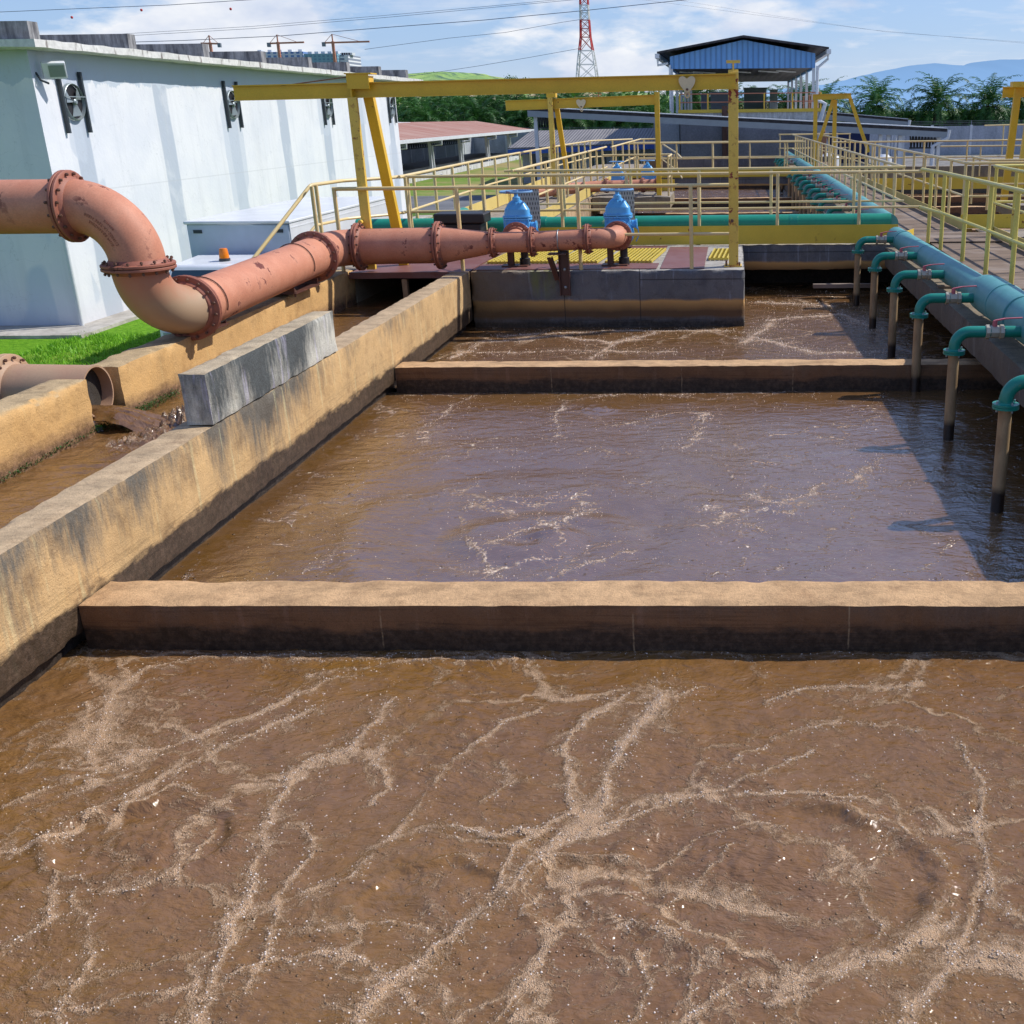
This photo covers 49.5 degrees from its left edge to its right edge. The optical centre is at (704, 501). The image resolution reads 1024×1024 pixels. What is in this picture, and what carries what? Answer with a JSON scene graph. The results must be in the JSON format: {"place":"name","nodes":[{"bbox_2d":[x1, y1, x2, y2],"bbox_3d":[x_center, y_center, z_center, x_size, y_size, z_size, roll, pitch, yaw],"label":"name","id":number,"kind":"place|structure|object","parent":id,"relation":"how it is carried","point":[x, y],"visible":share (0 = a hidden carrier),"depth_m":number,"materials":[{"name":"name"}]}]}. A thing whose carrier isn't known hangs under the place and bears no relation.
{"place":"outdoors","nodes":[
{"label":"outdoors","id":0,"kind":"place"},
{"bbox_2d":[0,319,160,364],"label":"lawn","id":1,"kind":"structure","parent":0,"point":[11,346],"depth_m":21.71,"materials":[{"name":"green plant"}]},
{"bbox_2d":[0,21,422,325],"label":"building","id":2,"kind":"structure","parent":1,"relation":"on","point":[165,149],"depth_m":26.06,"materials":[{"name":"paint"}]},
{"bbox_2d":[56,72,92,132],"bbox_3d":[-13.292,-8.409,22.840,0.101,1.220,0.860,0,20,2],"label":"wall fan","id":3,"kind":"object","parent":2,"relation":"attached to","point":[72,103],"depth_m":22.85,"materials":[{"name":"paint"}]},
{"bbox_2d":[221,81,243,127],"bbox_3d":[-13.101,-11.010,30.084,0.101,1.220,0.860,0,20,2],"label":"wall fan","id":4,"kind":"object","parent":2,"relation":"attached to","point":[233,108],"depth_m":30.01,"materials":[{"name":"paint"}]},
{"bbox_2d":[160,196,388,336],"bbox_3d":[-8.376,-4.627,21.990,2.060,2.445,7.790,0,20,2],"label":"box truck","id":5,"kind":"object","parent":1,"relation":"on","point":[220,241],"visible":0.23,"depth_m":19.80,"materials":[{"name":"white paint"}]},
{"bbox_2d":[0,215,432,338],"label":"apron","id":6,"kind":"object","parent":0,"point":[56,331],"visible":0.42,"depth_m":22.79,"materials":[{"name":"concrete"}]},
{"bbox_2d":[0,280,471,527],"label":"water","id":7,"kind":"structure","parent":0,"point":[35,485],"depth_m":8.55,"materials":[{"name":"liquid"}]},
{"bbox_2d":[411,195,495,209],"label":"road","id":8,"kind":"structure","parent":0,"point":[448,204],"depth_m":56.10,"materials":[{"name":"asphalt"}]},
{"bbox_2d":[409,160,528,195],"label":"lawn","id":9,"kind":"structure","parent":0,"point":[502,167],"depth_m":72.47,"materials":[{"name":"green plant"}]},
{"bbox_2d":[398,121,533,174],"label":"open shed","id":10,"kind":"structure","parent":9,"relation":"on","point":[415,134],"depth_m":89.33,"materials":[{"name":"white paint"}]},
{"bbox_2d":[508,128,654,182],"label":"building","id":11,"kind":"structure","parent":9,"relation":"on","point":[526,142],"depth_m":69.97,"materials":[{"name":"blue paint"}]},
{"bbox_2d":[0,640,1023,1023],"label":"water","id":12,"kind":"structure","parent":0,"point":[744,900],"depth_m":4.41,"materials":[{"name":"liquid"}]},
{"bbox_2d":[1,650,1022,1023],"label":"bubbles","id":13,"kind":"object","parent":12,"relation":"on","point":[657,712],"visible":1,"depth_m":4.33,"materials":[{"name":"liquid"}]},
{"bbox_2d":[78,580,1023,653],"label":"basin divider","id":14,"kind":"object","parent":12,"relation":"in","point":[771,617],"visible":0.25,"depth_m":5.92,"materials":[{"name":"concrete"}]},
{"bbox_2d":[0,0,1023,94],"label":"sky","id":15,"kind":"structure","parent":0,"point":[626,40],"materials":[{"name":"blue"}]},
{"bbox_2d":[399,72,778,108],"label":"hill","id":16,"kind":"structure","parent":0,"point":[425,76],"depth_m":481.92,"materials":[{"name":"plant"}]},
{"bbox_2d":[159,390,1023,582],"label":"water","id":17,"kind":"structure","parent":0,"point":[671,505],"depth_m":8.37,"materials":[{"name":"liquid"}]},
{"bbox_2d":[215,393,1014,581],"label":"bubbles","id":18,"kind":"object","parent":17,"relation":"on","point":[650,496],"visible":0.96,"depth_m":8.34,"materials":[{"name":"liquid"}]},
{"bbox_2d":[395,282,975,387],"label":"water","id":19,"kind":"structure","parent":0,"point":[937,336],"depth_m":14.22,"materials":[{"name":"liquid"}]},
{"bbox_2d":[450,290,886,360],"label":"bubbles","id":20,"kind":"object","parent":19,"relation":"on","point":[689,335],"visible":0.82,"depth_m":14.30,"materials":[{"name":"liquid"}]},
{"bbox_2d":[395,359,1002,392],"bbox_3d":[0.168,-0.722,11.778,6.905,1.606,0.307,0,20,2],"label":"basin divider","id":21,"kind":"object","parent":19,"relation":"in","point":[659,375],"visible":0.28,"depth_m":11.43,"materials":[{"name":"concrete"}]},
{"bbox_2d":[409,111,1005,217],"bbox_3d":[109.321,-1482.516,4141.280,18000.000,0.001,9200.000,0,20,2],"label":"ground","id":22,"kind":"structure","parent":0,"point":[413,214],"depth_m":79.13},
{"bbox_2d":[397,96,452,121],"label":"tree","id":23,"kind":"object","parent":22,"relation":"on","point":[426,114],"visible":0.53,"depth_m":124.57,"materials":[{"name":"green plant"}]},
{"bbox_2d":[400,138,472,163],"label":"boundary wall","id":24,"kind":"structure","parent":22,"relation":"on","point":[414,155],"depth_m":105.24,"materials":[{"name":"white paint"}]},
{"bbox_2d":[402,153,507,174],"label":"settling trough","id":25,"kind":"object","parent":22,"relation":"on","point":[419,166],"visible":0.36,"depth_m":87.81,"materials":[{"name":"paint"}]},
{"bbox_2d":[445,95,509,124],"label":"tree","id":26,"kind":"object","parent":22,"relation":"on","point":[477,109],"visible":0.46,"depth_m":124.44,"materials":[{"name":"green plant"}]},
{"bbox_2d":[472,127,597,154],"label":"boundary wall","id":27,"kind":"structure","parent":22,"relation":"on","point":[498,144],"depth_m":119.24,"materials":[{"name":"white paint"}]},
{"bbox_2d":[575,0,600,97],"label":"pylon","id":28,"kind":"object","parent":22,"relation":"on","point":[581,20],"visible":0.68,"depth_m":276.63,"materials":[{"name":"metal"}]},
{"bbox_2d":[840,75,914,122],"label":"palm tree","id":29,"kind":"object","parent":22,"relation":"on","point":[875,96],"visible":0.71,"depth_m":109.61,"materials":[{"name":"green plant"}]},
{"bbox_2d":[825,120,1023,155],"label":"boundary wall","id":30,"kind":"structure","parent":22,"relation":"on","point":[971,132],"depth_m":106.01,"materials":[{"name":"white paint"}]},
{"bbox_2d":[897,71,976,125],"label":"palm tree","id":31,"kind":"object","parent":22,"relation":"on","point":[937,90],"visible":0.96,"depth_m":109.29,"materials":[{"name":"green plant"}]},
{"bbox_2d":[950,73,1023,125],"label":"palm tree","id":32,"kind":"object","parent":22,"relation":"on","point":[989,98],"visible":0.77,"depth_m":109.16,"materials":[{"name":"green plant"}]},
{"bbox_2d":[635,189,798,212],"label":"water","id":33,"kind":"structure","parent":0,"point":[711,193],"depth_m":38.54,"materials":[{"name":"liquid"}]},
{"bbox_2d":[555,164,643,216],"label":"basin wall","id":34,"kind":"structure","parent":33,"relation":"in","point":[583,213],"depth_m":26.90,"materials":[{"name":"beige concrete"}]},
{"bbox_2d":[510,146,607,207],"bbox_3d":[-3.080,-7.390,24.956,0.128,1.126,13.600,0,20,2],"label":"railing","id":35,"kind":"object","parent":34,"relation":"on","point":[532,166],"visible":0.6,"depth_m":23.65,"materials":[{"name":"metal"}]},
{"bbox_2d":[490,164,641,216],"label":"walkway","id":36,"kind":"structure","parent":34,"relation":"on","point":[552,199],"depth_m":34.23,"materials":[{"name":"concrete"}]},
{"bbox_2d":[397,138,632,217],"bbox_3d":[-4.424,-8.771,28.850,1.422,1.126,24.761,1,20,5],"label":"railing","id":37,"kind":"object","parent":36,"relation":"on","point":[433,170],"visible":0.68,"depth_m":24.47,"materials":[{"name":"metal"}]},
{"bbox_2d":[592,192,674,208],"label":"valve platform","id":38,"kind":"structure","parent":34,"relation":"attached to","point":[638,197],"depth_m":27.74,"materials":[{"name":"concrete"}]},
{"bbox_2d":[505,92,661,196],"bbox_3d":[-3.067,-9.207,28.016,3.893,2.520,1.107,0,20,2],"label":"monorail hoist","id":39,"kind":"object","parent":38,"relation":"on","point":[550,103],"visible":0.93,"depth_m":27.32,"materials":[{"name":"yellow paint"}]},
{"bbox_2d":[516,178,656,196],"bbox_3d":[-3.042,-7.991,27.587,3.995,0.380,1.147,-11,22,-27],"label":"pipeline","id":40,"kind":"object","parent":38,"relation":"on","point":[607,181],"visible":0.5,"depth_m":28.01,"materials":[{"name":"paint"}]},
{"bbox_2d":[671,197,791,207],"bbox_3d":[0.234,-8.700,34.016,5.948,1.612,0.317,0,20,2],"label":"basin divider","id":41,"kind":"object","parent":33,"relation":"in","point":[739,204],"visible":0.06,"depth_m":33.64,"materials":[{"name":"concrete"}]},
{"bbox_2d":[642,156,827,167],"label":"basin wall","id":42,"kind":"structure","parent":33,"relation":"in","point":[707,163],"depth_m":45.86,"materials":[{"name":"grey concrete"}]},
{"bbox_2d":[785,151,897,223],"bbox_3d":[3.254,-9.601,31.779,0.326,0.324,30.151,0,20,1],"label":"pipe","id":43,"kind":"object","parent":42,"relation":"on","point":[833,183],"visible":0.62,"depth_m":23.94,"materials":[{"name":"metal"}]},
{"bbox_2d":[781,164,851,213],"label":"basin wall","id":44,"kind":"structure","parent":33,"relation":"in","point":[813,195],"depth_m":27.14,"materials":[{"name":"grey concrete"}]},
{"bbox_2d":[632,176,791,185],"bbox_3d":[0.366,-11.006,37.117,6.046,0.356,1.308,0,20,2],"label":"footbridge","id":45,"kind":"object","parent":44,"relation":"on","point":[754,181],"visible":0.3,"depth_m":36.49,"materials":[{"name":"metal"}]},
{"bbox_2d":[626,141,805,167],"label":"railing","id":46,"kind":"object","parent":45,"relation":"on","point":[749,157],"visible":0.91,"depth_m":36.20,"materials":[{"name":"beige paint"}]},
{"bbox_2d":[808,162,961,232],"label":"boardwalk","id":47,"kind":"structure","parent":44,"relation":"on","point":[915,219],"depth_m":21.96,"materials":[{"name":"brown wood"}]},
{"bbox_2d":[812,93,869,165],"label":"monorail hoist","id":48,"kind":"object","parent":47,"relation":"on","point":[817,97],"visible":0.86,"depth_m":41.27,"materials":[{"name":"yellow paint"}]},
{"bbox_2d":[792,134,902,214],"bbox_3d":[3.758,-9.934,31.824,0.977,1.126,28.465,0,20,2],"label":"railing","id":49,"kind":"object","parent":47,"relation":"on","point":[883,192],"visible":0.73,"depth_m":25.53,"materials":[{"name":"metal"}]},
{"bbox_2d":[819,134,1023,214],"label":"railing","id":50,"kind":"object","parent":47,"relation":"on","point":[936,186],"visible":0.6,"depth_m":23.15,"materials":[{"name":"metal"}]},
{"bbox_2d":[856,174,961,229],"bbox_3d":[4.615,-7.599,26.696,0.012,0.170,16.402,0,20,1],"label":"kick plate","id":51,"kind":"object","parent":50,"relation":"attached to","point":[915,202],"visible":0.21,"depth_m":23.63,"materials":[{"name":"yellow paint"}]},
{"bbox_2d":[832,139,1021,174],"bbox_3d":[10.534,-11.226,35.274,12.810,1.076,0.235,-1,20,-1],"label":"railing","id":52,"kind":"object","parent":50,"relation":"attached to","point":[924,141],"visible":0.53,"depth_m":34.99,"materials":[{"name":"beige paint"}]},
{"bbox_2d":[872,176,1023,189],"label":"kick plate","id":53,"kind":"object","parent":47,"relation":"attached to","point":[957,183],"visible":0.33,"depth_m":30.61,"materials":[{"name":"yellow paint"}]},
{"bbox_2d":[654,100,826,156],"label":"grey building","id":54,"kind":"structure","parent":0,"point":[674,132],"depth_m":62.52,"materials":[{"name":"concrete"}]},
{"bbox_2d":[655,35,830,112],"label":"canopy","id":55,"kind":"object","parent":54,"relation":"on","point":[765,59],"visible":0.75,"depth_m":61.24,"materials":[{"name":"metal"}]},
{"bbox_2d":[778,59,1023,111],"bbox_3d":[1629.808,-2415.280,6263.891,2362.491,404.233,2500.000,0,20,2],"label":"mountain","id":56,"kind":"structure","parent":0,"point":[986,70],"depth_m":6225.81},
{"bbox_2d":[869,154,1019,165],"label":"yard","id":57,"kind":"structure","parent":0,"point":[909,161],"depth_m":95.56,"materials":[{"name":"concrete"}]},
{"bbox_2d":[527,108,950,179],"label":"lean to roof","id":58,"kind":"object","parent":57,"relation":"on","point":[540,116],"visible":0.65,"depth_m":56.62,"materials":[{"name":"white paint"}]},
{"bbox_2d":[826,111,910,164],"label":"lean to roof","id":59,"kind":"object","parent":57,"relation":"on","point":[849,117],"visible":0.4,"depth_m":63.91,"materials":[{"name":"white paint"}]},
{"bbox_2d":[904,193,1023,195],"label":"water","id":60,"kind":"structure","parent":0,"point":[938,194],"depth_m":37.77,"materials":[{"name":"liquid"}]},
{"bbox_2d":[975,229,1023,238],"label":"footbridge","id":61,"kind":"object","parent":60,"relation":"on","point":[1021,233],"visible":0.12,"depth_m":18.92,"materials":[{"name":"concrete"}]},
{"bbox_2d":[961,214,1023,227],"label":"kick plate","id":62,"kind":"object","parent":61,"relation":"on","point":[1002,220],"visible":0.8,"depth_m":19.27,"materials":[{"name":"yellow paint"}]},
{"bbox_2d":[996,200,1023,213],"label":"valve platform","id":63,"kind":"structure","parent":60,"relation":"on","point":[1001,210],"depth_m":24.67,"materials":[{"name":"concrete"}]},
{"bbox_2d":[998,81,1023,212],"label":"monorail hoist","id":64,"kind":"object","parent":63,"relation":"on","point":[1015,90],"visible":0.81,"depth_m":25.87,"materials":[{"name":"yellow paint"}]},
{"bbox_2d":[931,239,1023,290],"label":"boardwalk","id":65,"kind":"structure","parent":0,"point":[999,259],"depth_m":15.59,"materials":[{"name":"brown wood"}]},
{"bbox_2d":[885,248,1023,406],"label":"pipe ledge","id":66,"kind":"object","parent":65,"relation":"attached to","point":[1001,361],"visible":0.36,"depth_m":11.23,"materials":[{"name":"grey concrete"}]},
{"bbox_3d":[3.029,-0.772,8.103,0.620,0.027,0.120,0,20,2],"label":"bearer plank","id":67,"kind":"object","parent":66,"relation":"on","visible":0},
{"bbox_2d":[887,227,1023,344],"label":"pipe","id":68,"kind":"object","parent":67,"relation":"on","point":[996,297],"visible":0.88,"depth_m":11.05,"materials":[{"name":"metal"}]},
{"bbox_2d":[852,231,896,305],"bbox_3d":[2.548,-3.482,16.272,0.694,1.130,0.188,0,20,2],"label":"drop pipe","id":69,"kind":"object","parent":68,"relation":"attached to","point":[862,241],"visible":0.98,"depth_m":16.15,"materials":[{"name":"metal"}]},
{"bbox_2d":[868,246,918,328],"bbox_3d":[2.514,-2.830,14.456,0.694,1.130,0.188,0,20,2],"label":"drop pipe","id":70,"kind":"object","parent":68,"relation":"attached to","point":[875,268],"visible":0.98,"depth_m":14.32,"materials":[{"name":"metal"}]},
{"bbox_2d":[886,263,944,357],"bbox_3d":[2.485,-2.236,12.800,0.694,1.130,0.188,0,20,2],"label":"drop pipe","id":71,"kind":"object","parent":68,"relation":"attached to","point":[893,289],"visible":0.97,"depth_m":12.66,"materials":[{"name":"metal"}]},
{"bbox_2d":[910,285,976,391],"bbox_3d":[2.456,-1.662,11.200,0.694,1.130,0.188,0,20,2],"label":"drop pipe","id":72,"kind":"object","parent":68,"relation":"attached to","point":[919,315],"visible":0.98,"depth_m":11.06,"materials":[{"name":"metal"}]},
{"bbox_2d":[943,317,1022,440],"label":"drop pipe","id":73,"kind":"object","parent":68,"relation":"attached to","point":[954,351],"visible":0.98,"depth_m":9.37,"materials":[{"name":"metal"}]},
{"bbox_2d":[990,375,1023,512],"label":"drop pipe","id":74,"kind":"object","parent":68,"relation":"attached to","point":[1005,406],"visible":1,"depth_m":7.74,"materials":[{"name":"metal"}]},
{"bbox_2d":[919,167,1023,284],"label":"railing","id":75,"kind":"object","parent":65,"relation":"on","point":[987,229],"visible":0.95,"depth_m":14.26,"materials":[{"name":"metal"}]},
{"bbox_2d":[991,164,1023,245],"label":"railing","id":76,"kind":"object","parent":65,"relation":"on","point":[1011,167],"visible":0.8,"depth_m":17.39,"materials":[{"name":"metal"}]},
{"label":"ground","id":77,"kind":"structure","parent":0,"visible":0},
{"bbox_2d":[0,379,97,483],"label":"channel wall","id":78,"kind":"structure","parent":77,"relation":"on","point":[48,417],"depth_m":8.36,"materials":[{"name":"beige concrete"}]},
{"bbox_2d":[0,354,113,416],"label":"outlet pipe","id":79,"kind":"object","parent":78,"relation":"attached to","point":[18,374],"visible":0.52,"depth_m":8.96,"materials":[{"name":"metal"}]},
{"bbox_2d":[92,405,166,431],"bbox_3d":[-4.824,-0.673,9.194,0.839,0.294,0.600,0,20,2],"label":"outflow","id":80,"kind":"object","parent":79,"relation":"attached to","point":[139,420],"visible":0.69,"depth_m":9.07,"materials":[{"name":"brown liquid"}]},
{"bbox_2d":[92,270,356,410],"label":"channel wall","id":81,"kind":"structure","parent":77,"relation":"on","point":[142,374],"depth_m":10.75,"materials":[{"name":"beige concrete"}]},
{"bbox_2d":[0,170,631,340],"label":"pipeline","id":82,"kind":"object","parent":81,"relation":"on","point":[117,227],"visible":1,"depth_m":10.51,"materials":[{"name":"paint"}]},
{"bbox_2d":[0,327,465,708],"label":"tank wall","id":83,"kind":"structure","parent":77,"relation":"on","point":[23,684],"depth_m":7.58,"materials":[{"name":"concrete"}]},
{"bbox_2d":[0,271,472,697],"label":"tank wall","id":84,"kind":"structure","parent":83,"relation":"on","point":[147,511],"depth_m":7.05,"materials":[{"name":"beige concrete"}]},
{"bbox_2d":[178,311,337,425],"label":"concrete block","id":85,"kind":"structure","parent":84,"relation":"on","point":[222,386],"depth_m":8.14,"materials":[{"name":"concrete"}]},
{"bbox_2d":[337,265,401,301],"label":"channel wall","id":86,"kind":"structure","parent":77,"relation":"on","point":[366,288],"depth_m":15.73,"materials":[{"name":"concrete"}]},
{"bbox_2d":[252,174,411,257],"bbox_3d":[-5.419,-3.646,16.078,0.350,2.126,3.562,6,21,19],"label":"railing","id":87,"kind":"object","parent":86,"relation":"on","point":[312,188],"visible":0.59,"depth_m":15.44,"materials":[{"name":"metal"}]},
{"bbox_2d":[349,253,500,278],"bbox_3d":[-4.020,-3.565,16.150,1.654,0.097,2.792,0,20,2],"label":"channel cover","id":88,"kind":"object","parent":86,"relation":"on","point":[423,270],"visible":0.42,"depth_m":14.96,"materials":[{"name":"metal"}]},
{"bbox_2d":[433,211,490,230],"bbox_3d":[-3.825,-4.344,17.151,0.800,0.440,0.500,0,20,2],"label":"black storage crate","id":89,"kind":"object","parent":88,"relation":"on","point":[474,220],"visible":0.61,"depth_m":16.89,"materials":[{"name":"black plastic"}]},
{"bbox_2d":[470,245,744,327],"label":"valve platform","id":90,"kind":"structure","parent":77,"relation":"on","point":[712,293],"depth_m":14.84,"materials":[{"name":"grey concrete"}]},
{"bbox_2d":[231,60,741,269],"bbox_3d":[-2.847,-4.514,14.717,6.691,2.648,0.803,0,20,2],"label":"monorail hoist","id":91,"kind":"object","parent":90,"relation":"on","point":[364,86],"visible":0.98,"depth_m":14.21,"materials":[{"name":"yellow paint"}]},
{"bbox_2d":[332,183,728,271],"bbox_3d":[-2.335,-3.686,14.622,5.326,1.116,0.084,0,20,2],"label":"railing","id":92,"kind":"object","parent":90,"relation":"on","point":[690,233],"visible":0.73,"depth_m":14.48,"materials":[{"name":"metal"}]},
{"bbox_2d":[547,250,570,295],"bbox_3d":[-1.968,-3.060,14.607,0.274,0.600,0.217,0,20,2],"label":"pipe bracket","id":93,"kind":"object","parent":90,"relation":"attached to","point":[562,276],"visible":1,"depth_m":14.65,"materials":[{"name":"brown metal"}]},
{"bbox_2d":[474,263,658,269],"bbox_3d":[-1.905,-3.256,15.037,2.510,0.008,0.560,0,20,2],"label":"floor plate","id":94,"kind":"object","parent":90,"relation":"on","point":[572,266],"visible":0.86,"depth_m":14.96,"materials":[{"name":"metal"}]},
{"bbox_2d":[499,190,537,266],"bbox_3d":[-2.558,-3.775,14.995,0.528,1.024,0.460,0,20,2],"label":"gate valve","id":95,"kind":"object","parent":94,"relation":"on","point":[517,209],"visible":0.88,"depth_m":14.85,"materials":[{"name":"blue paint"}]},
{"bbox_2d":[600,188,638,265],"bbox_3d":[-1.168,-3.785,14.955,0.528,1.039,0.460,0,20,2],"label":"gate valve","id":96,"kind":"object","parent":94,"relation":"on","point":[617,207],"visible":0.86,"depth_m":14.81,"materials":[{"name":"blue paint"}]},
{"bbox_2d":[605,248,665,262],"bbox_3d":[-1.002,-3.631,15.994,0.663,0.033,1.570,1,20,6],"label":"floor grating","id":97,"kind":"object","parent":90,"relation":"on","point":[643,255],"visible":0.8,"depth_m":15.92,"materials":[{"name":"metal"}]},
{"bbox_2d":[660,247,707,268],"bbox_3d":[-0.276,-3.583,15.896,0.600,0.008,2.480,0,20,2],"label":"floor plate","id":98,"kind":"object","parent":90,"relation":"on","point":[677,257],"visible":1,"depth_m":15.71,"materials":[{"name":"metal"}]},
{"bbox_2d":[745,269,893,282],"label":"tank wall","id":99,"kind":"structure","parent":77,"relation":"on","point":[801,275],"depth_m":18.65,"materials":[{"name":"concrete"}]},
{"bbox_2d":[847,165,1023,193],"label":"basin wall","id":100,"kind":"structure","parent":77,"relation":"on","point":[983,170],"depth_m":38.14,"materials":[{"name":"concrete"}]},
{"bbox_3d":[3.522,0.077,9.233,0.146,1.724,18.484,0,20,2],"label":"tank wall","id":101,"kind":"object","parent":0,"visible":0},
{"bbox_2d":[633,242,984,269],"bbox_3d":[-0.316,-4.166,18.175,10.208,0.428,1.411,0,20,2],"label":"footbridge","id":102,"kind":"object","parent":101,"relation":"on","point":[798,256],"visible":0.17,"depth_m":17.46,"materials":[{"name":"grey concrete"}]},
{"bbox_2d":[355,207,890,231],"bbox_3d":[-1.330,-4.836,18.625,8.750,0.305,2.150,0,20,2],"label":"pipe","id":103,"kind":"object","parent":102,"relation":"on","point":[497,223],"visible":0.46,"depth_m":17.59,"materials":[{"name":"metal"}]},
{"bbox_2d":[405,170,921,228],"bbox_3d":[-0.705,-4.679,17.340,8.270,1.114,0.090,0,20,2],"label":"railing","id":104,"kind":"object","parent":102,"relation":"on","point":[859,207],"visible":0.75,"depth_m":17.21,"materials":[{"name":"metal"}]},
{"bbox_2d":[504,165,905,216],"bbox_3d":[-0.008,-5.118,18.526,6.800,1.123,0.054,0,20,2],"label":"railing","id":105,"kind":"object","parent":102,"relation":"on","point":[770,201],"visible":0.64,"depth_m":18.40,"materials":[{"name":"metal"}]},
{"bbox_2d":[535,224,897,244],"bbox_3d":[0.122,-4.265,17.373,5.920,0.290,0.012,0,20,2],"label":"kick plate","id":106,"kind":"object","parent":102,"relation":"attached to","point":[789,234],"visible":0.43,"depth_m":17.34,"materials":[{"name":"yellow paint"}]},
{"bbox_2d":[914,232,1001,241],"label":"boardwalk","id":107,"kind":"structure","parent":102,"relation":"on","point":[970,237],"depth_m":17.92,"materials":[{"name":"brown wood"}]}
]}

